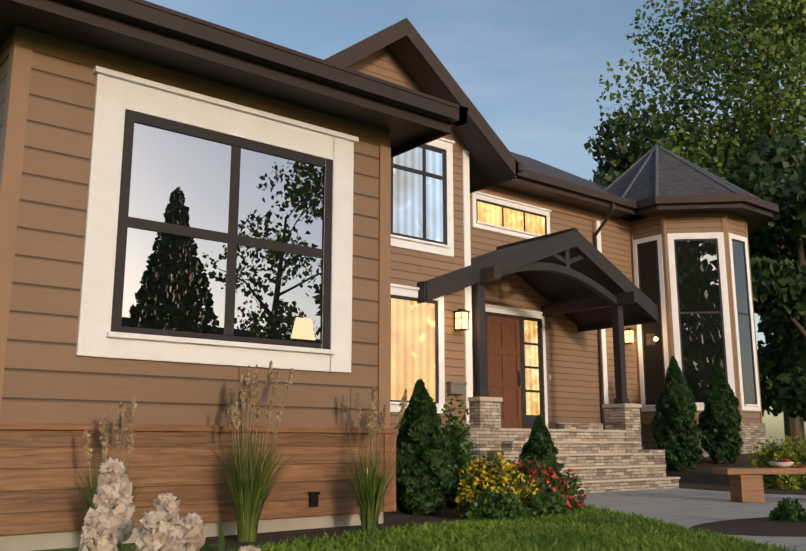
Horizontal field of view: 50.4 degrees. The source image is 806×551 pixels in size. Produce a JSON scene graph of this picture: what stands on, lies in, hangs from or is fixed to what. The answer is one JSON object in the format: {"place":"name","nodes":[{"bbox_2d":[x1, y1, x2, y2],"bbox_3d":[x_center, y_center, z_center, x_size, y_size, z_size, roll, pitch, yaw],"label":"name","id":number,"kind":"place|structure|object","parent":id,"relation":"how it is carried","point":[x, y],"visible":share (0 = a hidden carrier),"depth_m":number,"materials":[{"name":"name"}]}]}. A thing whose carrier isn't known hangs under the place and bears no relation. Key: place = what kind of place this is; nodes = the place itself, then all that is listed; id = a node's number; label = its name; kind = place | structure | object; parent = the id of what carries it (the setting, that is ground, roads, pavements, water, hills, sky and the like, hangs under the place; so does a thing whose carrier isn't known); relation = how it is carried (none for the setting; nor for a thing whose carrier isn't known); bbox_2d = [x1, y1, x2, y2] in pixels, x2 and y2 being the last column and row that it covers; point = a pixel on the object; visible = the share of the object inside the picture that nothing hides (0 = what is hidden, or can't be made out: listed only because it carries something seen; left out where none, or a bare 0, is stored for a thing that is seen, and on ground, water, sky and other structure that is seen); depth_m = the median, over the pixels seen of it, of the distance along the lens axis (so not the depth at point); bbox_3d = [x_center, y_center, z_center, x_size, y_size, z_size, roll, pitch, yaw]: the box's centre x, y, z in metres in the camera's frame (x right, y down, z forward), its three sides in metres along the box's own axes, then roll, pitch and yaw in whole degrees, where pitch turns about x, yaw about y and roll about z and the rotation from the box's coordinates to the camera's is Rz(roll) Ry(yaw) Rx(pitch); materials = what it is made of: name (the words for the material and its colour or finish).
{"place":"outdoors","nodes":[
{"label":"outdoors","id":0,"kind":"place"},
{"bbox_2d":[33,444,805,550],"bbox_3d":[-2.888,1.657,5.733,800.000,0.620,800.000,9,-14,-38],"label":"ground","id":1,"kind":"structure","parent":0,"point":[127,547],"depth_m":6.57,"materials":[{"name":"green plant"}]},
{"bbox_2d":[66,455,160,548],"bbox_3d":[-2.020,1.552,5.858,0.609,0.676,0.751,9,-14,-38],"label":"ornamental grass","id":2,"kind":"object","parent":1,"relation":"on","point":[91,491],"depth_m":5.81,"materials":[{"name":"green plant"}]},
{"bbox_2d":[116,541,120,550],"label":"spike stems","id":3,"kind":"object","parent":1,"relation":"on","point":[118,546],"visible":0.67,"depth_m":1.08,"materials":[{"name":"green plant"}]},
{"bbox_2d":[78,457,260,550],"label":"hydrangea flowers","id":4,"kind":"object","parent":3,"relation":"on","point":[104,522],"visible":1,"depth_m":1.07,"materials":[{"name":"white plant"}]},
{"bbox_2d":[0,26,390,550],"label":"wing","id":5,"kind":"structure","parent":1,"relation":"on","point":[47,101],"depth_m":6.54,"materials":[{"name":"brown wood"}]},
{"bbox_2d":[0,422,397,535],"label":"wood siding","id":6,"kind":"object","parent":5,"relation":"on","point":[37,462],"visible":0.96,"depth_m":6.64,"materials":[{"name":"brown wood"}]},
{"bbox_2d":[308,491,319,506],"bbox_3d":[-0.764,1.922,7.349,0.100,0.125,0.040,9,-14,-38],"label":"outlet","id":7,"kind":"object","parent":6,"relation":"attached to","point":[313,499],"visible":0.94,"depth_m":7.34,"materials":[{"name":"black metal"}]},
{"bbox_2d":[76,66,358,372],"bbox_3d":[-1.439,-0.371,7.289,2.540,2.269,0.100,9,-14,-38],"label":"window","id":8,"kind":"structure","parent":5,"relation":"attached to","point":[218,232],"depth_m":7.17,"materials":[{"name":"clear glass"}]},
{"bbox_2d":[0,0,467,157],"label":"eaves","id":9,"kind":"object","parent":5,"relation":"on","point":[408,119],"visible":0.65,"depth_m":7.07,"materials":[{"name":"brown wood"}]},
{"bbox_2d":[291,317,315,339],"bbox_3d":[-0.884,0.472,7.607,0.260,0.190,0.001,9,-14,-38],"label":"lamp","id":10,"kind":"object","parent":5,"relation":"attached to","point":[303,328],"visible":1,"depth_m":7.61,"materials":[{"name":"beige fabric"}]},
{"bbox_2d":[200,513,224,550],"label":"grass blades","id":11,"kind":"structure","parent":1,"relation":"on","point":[206,547],"depth_m":1.24,"materials":[{"name":"green plant"}]},
{"bbox_2d":[122,499,478,550],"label":"mulch bed","id":12,"kind":"object","parent":1,"relation":"on","point":[396,518],"depth_m":7.24,"materials":[{"name":"brown soil"}]},
{"bbox_2d":[86,397,134,504],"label":"ornamental grass","id":13,"kind":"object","parent":12,"relation":"on","point":[117,447],"visible":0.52,"depth_m":5.86,"materials":[{"name":"beige plant"}]},
{"bbox_2d":[83,394,137,464],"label":"grass plumes","id":14,"kind":"object","parent":13,"relation":"attached to","point":[126,423],"visible":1,"depth_m":5.90,"materials":[{"name":"beige plant"}]},
{"bbox_2d":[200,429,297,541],"bbox_3d":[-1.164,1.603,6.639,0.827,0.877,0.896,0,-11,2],"label":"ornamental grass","id":15,"kind":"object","parent":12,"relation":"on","point":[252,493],"depth_m":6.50,"materials":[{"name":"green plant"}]},
{"bbox_2d":[230,366,290,522],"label":"ornamental grass","id":16,"kind":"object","parent":12,"relation":"on","point":[252,436],"visible":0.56,"depth_m":6.64,"materials":[{"name":"plant"}]},
{"bbox_2d":[227,361,293,437],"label":"grass plumes","id":17,"kind":"object","parent":16,"relation":"attached to","point":[233,406],"visible":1,"depth_m":6.67,"materials":[{"name":"beige plant"}]},
{"bbox_2d":[339,393,408,531],"bbox_3d":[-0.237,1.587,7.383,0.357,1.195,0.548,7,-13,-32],"label":"ornamental grass","id":18,"kind":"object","parent":12,"relation":"on","point":[374,443],"visible":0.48,"depth_m":7.35,"materials":[{"name":"plant"}]},
{"bbox_2d":[341,386,407,441],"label":"grass plumes","id":19,"kind":"object","parent":18,"relation":"attached to","point":[372,416],"visible":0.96,"depth_m":7.41,"materials":[{"name":"beige plant"}]},
{"bbox_2d":[394,379,458,514],"bbox_3d":[0.167,2.015,10.086,0.851,1.585,0.854,9,-14,-38],"label":"arborvitae","id":20,"kind":"object","parent":12,"relation":"on","point":[426,474],"visible":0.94,"depth_m":9.86,"materials":[{"name":"green plant"}]},
{"bbox_2d":[439,394,474,507],"bbox_3d":[0.651,2.330,11.377,0.746,1.485,0.714,9,-14,-38],"label":"shrub","id":21,"kind":"object","parent":12,"relation":"on","point":[456,440],"depth_m":11.33,"materials":[{"name":"green plant"}]},
{"bbox_2d":[452,452,538,516],"bbox_3d":[1.029,2.462,10.116,1.072,0.736,1.079,9,-14,-38],"label":"yellow shrub","id":22,"kind":"object","parent":12,"relation":"on","point":[503,467],"depth_m":9.92,"materials":[{"name":"yellow plant"}]},
{"bbox_2d":[506,455,587,511],"bbox_3d":[1.635,2.626,10.852,1.327,0.701,1.369,9,-14,-38],"label":"red flower shrub","id":23,"kind":"object","parent":12,"relation":"on","point":[543,484],"depth_m":10.58,"materials":[{"name":"red plant"}]},
{"bbox_2d":[347,47,472,455],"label":"gable wing","id":24,"kind":"structure","parent":1,"relation":"on","point":[412,268],"depth_m":15.02,"materials":[{"name":"wood"}]},
{"bbox_2d":[390,137,454,412],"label":"gable windows","id":25,"kind":"structure","parent":24,"relation":"attached to","point":[422,218],"depth_m":14.71,"materials":[{"name":"white glass"}]},
{"bbox_2d":[324,18,523,192],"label":"gable roof","id":26,"kind":"structure","parent":24,"relation":"on","point":[492,161],"depth_m":15.12,"materials":[{"name":"brown wood"}]},
{"bbox_2d":[447,381,466,394],"bbox_3d":[0.930,1.944,14.777,0.360,0.210,0.130,9,-14,-38],"label":"mailbox","id":27,"kind":"object","parent":24,"relation":"attached to","point":[454,387],"visible":1,"depth_m":14.71,"materials":[{"name":"grey metal"}]},
{"bbox_2d":[453,308,469,330],"bbox_3d":[1.020,0.776,15.012,0.210,0.375,0.235,9,-14,-38],"label":"sconce","id":28,"kind":"object","parent":24,"relation":"attached to","point":[461,319],"visible":0.98,"depth_m":14.96,"materials":[{"name":"yellow glass"}]},
{"bbox_2d":[463,488,536,521],"bbox_3d":[0.974,2.476,9.238,0.830,0.367,0.820,9,-14,-38],"label":"shrub","id":29,"kind":"object","parent":1,"relation":"on","point":[500,505],"depth_m":9.08,"materials":[{"name":"green plant"}]},
{"bbox_2d":[520,489,569,517],"bbox_3d":[1.610,2.642,9.966,0.716,0.322,0.728,9,-14,-38],"label":"shrub","id":30,"kind":"object","parent":1,"relation":"on","point":[540,502],"depth_m":9.79,"materials":[{"name":"green plant"}]},
{"bbox_2d":[470,186,643,448],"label":"entry wall","id":31,"kind":"structure","parent":1,"relation":"on","point":[573,383],"depth_m":20.03,"materials":[{"name":"brown wood"}]},
{"bbox_2d":[472,191,551,238],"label":"entry windows","id":32,"kind":"structure","parent":31,"relation":"attached to","point":[497,214],"depth_m":19.30,"materials":[{"name":"yellow glass"}]},
{"bbox_2d":[485,304,547,428],"bbox_3d":[2.449,2.036,18.673,2.110,2.683,0.135,9,-14,-38],"label":"front door","id":33,"kind":"structure","parent":31,"relation":"attached to","point":[516,360],"depth_m":18.73,"materials":[{"name":"brown wood"}]},
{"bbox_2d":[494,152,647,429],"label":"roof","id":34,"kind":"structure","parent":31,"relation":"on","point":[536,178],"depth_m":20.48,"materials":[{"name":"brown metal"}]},
{"bbox_2d":[624,328,634,343],"bbox_3d":[5.619,1.503,21.291,0.210,0.375,0.235,9,-14,-38],"label":"sconce","id":35,"kind":"object","parent":31,"relation":"attached to","point":[629,336],"visible":0.85,"depth_m":21.23,"materials":[{"name":"yellow glass"}]},
{"bbox_2d":[451,397,679,493],"bbox_3d":[2.603,3.232,16.341,5.020,1.630,3.465,9,-14,-38],"label":"porch base","id":36,"kind":"object","parent":1,"relation":"on","point":[613,456],"visible":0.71,"depth_m":15.53,"materials":[{"name":"beige stone"}]},
{"bbox_2d":[417,228,658,403],"bbox_3d":[2.381,0.804,17.236,6.690,3.480,2.550,9,-14,-38],"label":"porch frame","id":37,"kind":"object","parent":36,"relation":"on","point":[578,279],"visible":0.85,"depth_m":17.64,"materials":[{"name":"brown wood"}]},
{"bbox_2d":[584,110,736,186],"bbox_3d":[9.777,-0.102,37.605,10.861,15.162,9.868,9,-14,-38],"label":"tree","id":38,"kind":"object","parent":1,"relation":"on","point":[621,158],"depth_m":38.63,"materials":[{"name":"green plant"}]},
{"bbox_2d":[570,487,805,550],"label":"walkway","id":39,"kind":"structure","parent":1,"relation":"on","point":[658,507],"depth_m":11.46,"materials":[{"name":"concrete"}]},
{"bbox_2d":[688,517,805,536],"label":"mulch island","id":40,"kind":"structure","parent":39,"relation":"on","point":[762,526],"depth_m":8.13,"materials":[{"name":"brown soil"}]},
{"bbox_2d":[768,496,805,522],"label":"shrub","id":41,"kind":"object","parent":40,"relation":"on","point":[786,511],"depth_m":8.56,"materials":[{"name":"green plant"}]},
{"bbox_2d":[713,467,805,502],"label":"bench","id":42,"kind":"object","parent":39,"relation":"on","point":[746,485],"visible":0.98,"depth_m":12.10,"materials":[{"name":"brown wood"}]},
{"bbox_2d":[768,462,793,467],"bbox_3d":[5.466,2.738,12.374,0.360,0.085,0.354,9,-14,-38],"label":"fruit bowl","id":43,"kind":"object","parent":42,"relation":"on","point":[781,464],"visible":0.9,"depth_m":12.26,"materials":[{"name":"white ceramic"}]},
{"bbox_2d":[774,458,789,461],"bbox_3d":[5.486,2.689,12.379,0.272,0.093,0.185,9,-14,-38],"label":"fruit","id":44,"kind":"object","parent":43,"relation":"in","point":[784,460],"visible":0.54,"depth_m":12.36,"materials":[{"name":"red food"}]},
{"bbox_2d":[632,212,760,449],"bbox_3d":[7.566,2.103,23.209,5.022,6.500,2.914,57,-58,-77],"label":"turret","id":45,"kind":"object","parent":1,"relation":"on","point":[684,223],"visible":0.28,"depth_m":21.37,"materials":[{"name":"brown wood"}]},
{"bbox_2d":[604,144,772,235],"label":"turret roof","id":46,"kind":"structure","parent":45,"relation":"on","point":[656,170],"depth_m":21.87,"materials":[{"name":"grey tile"}]},
{"bbox_2d":[633,193,778,216],"bbox_3d":[7.045,-1.357,23.316,4.581,0.190,5.781,9,-14,-38],"label":"gutter","id":47,"kind":"object","parent":46,"relation":"attached to","point":[773,208],"visible":0.35,"depth_m":20.79,"materials":[{"name":"brown metal"}]},
{"bbox_2d":[630,212,762,423],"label":"turret windows","id":48,"kind":"structure","parent":45,"relation":"attached to","point":[696,288],"depth_m":21.06,"materials":[{"name":"white wood"}]},
{"bbox_2d":[588,0,805,444],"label":"tree","id":49,"kind":"object","parent":1,"relation":"on","point":[718,151],"depth_m":47.69,"materials":[{"name":"green plant"}]},
{"bbox_2d":[696,423,766,456],"bbox_3d":[7.592,4.545,22.727,5.161,1.120,3.015,55,-56,-77],"label":"stone base","id":50,"kind":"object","parent":1,"relation":"on","point":[751,434],"depth_m":20.43,"materials":[{"name":"beige stone"}]},
{"bbox_2d":[666,452,805,493],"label":"mulch bed","id":51,"kind":"object","parent":1,"relation":"on","point":[701,476],"visible":0.1,"depth_m":17.66,"materials":[{"name":"brown soil"}]},
{"bbox_2d":[649,356,703,470],"bbox_3d":[6.134,3.058,19.003,1.150,2.550,1.129,9,-14,-38],"label":"conical shrub","id":52,"kind":"object","parent":51,"relation":"on","point":[669,421],"depth_m":18.71,"materials":[{"name":"green plant"}]},
{"bbox_2d":[698,361,743,462],"bbox_3d":[7.133,3.056,19.279,1.025,2.285,1.021,9,-14,-38],"label":"conical shrub","id":53,"kind":"object","parent":51,"relation":"on","point":[717,427],"depth_m":18.98,"materials":[{"name":"green plant"}]},
{"bbox_2d":[724,150,805,421],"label":"tree","id":54,"kind":"object","parent":1,"relation":"on","point":[778,283],"depth_m":31.20,"materials":[{"name":"green plant"}]},
{"bbox_2d":[727,133,805,446],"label":"tree","id":55,"kind":"object","parent":1,"relation":"on","point":[773,360],"depth_m":36.26,"materials":[{"name":"green plant"}]},
{"bbox_2d":[748,435,805,489],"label":"bush","id":56,"kind":"object","parent":1,"relation":"on","point":[796,455],"depth_m":15.65,"materials":[{"name":"green plant"}]},
{"bbox_2d":[145,0,805,443],"label":"sky","id":57,"kind":"structure","parent":0,"point":[532,69],"materials":[{"name":"blue"}]},
{"bbox_2d":[515,414,561,476],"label":"conical shrub","id":58,"kind":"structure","parent":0,"point":[540,444],"depth_m":12.88,"materials":[{"name":"green plant"}]}
]}

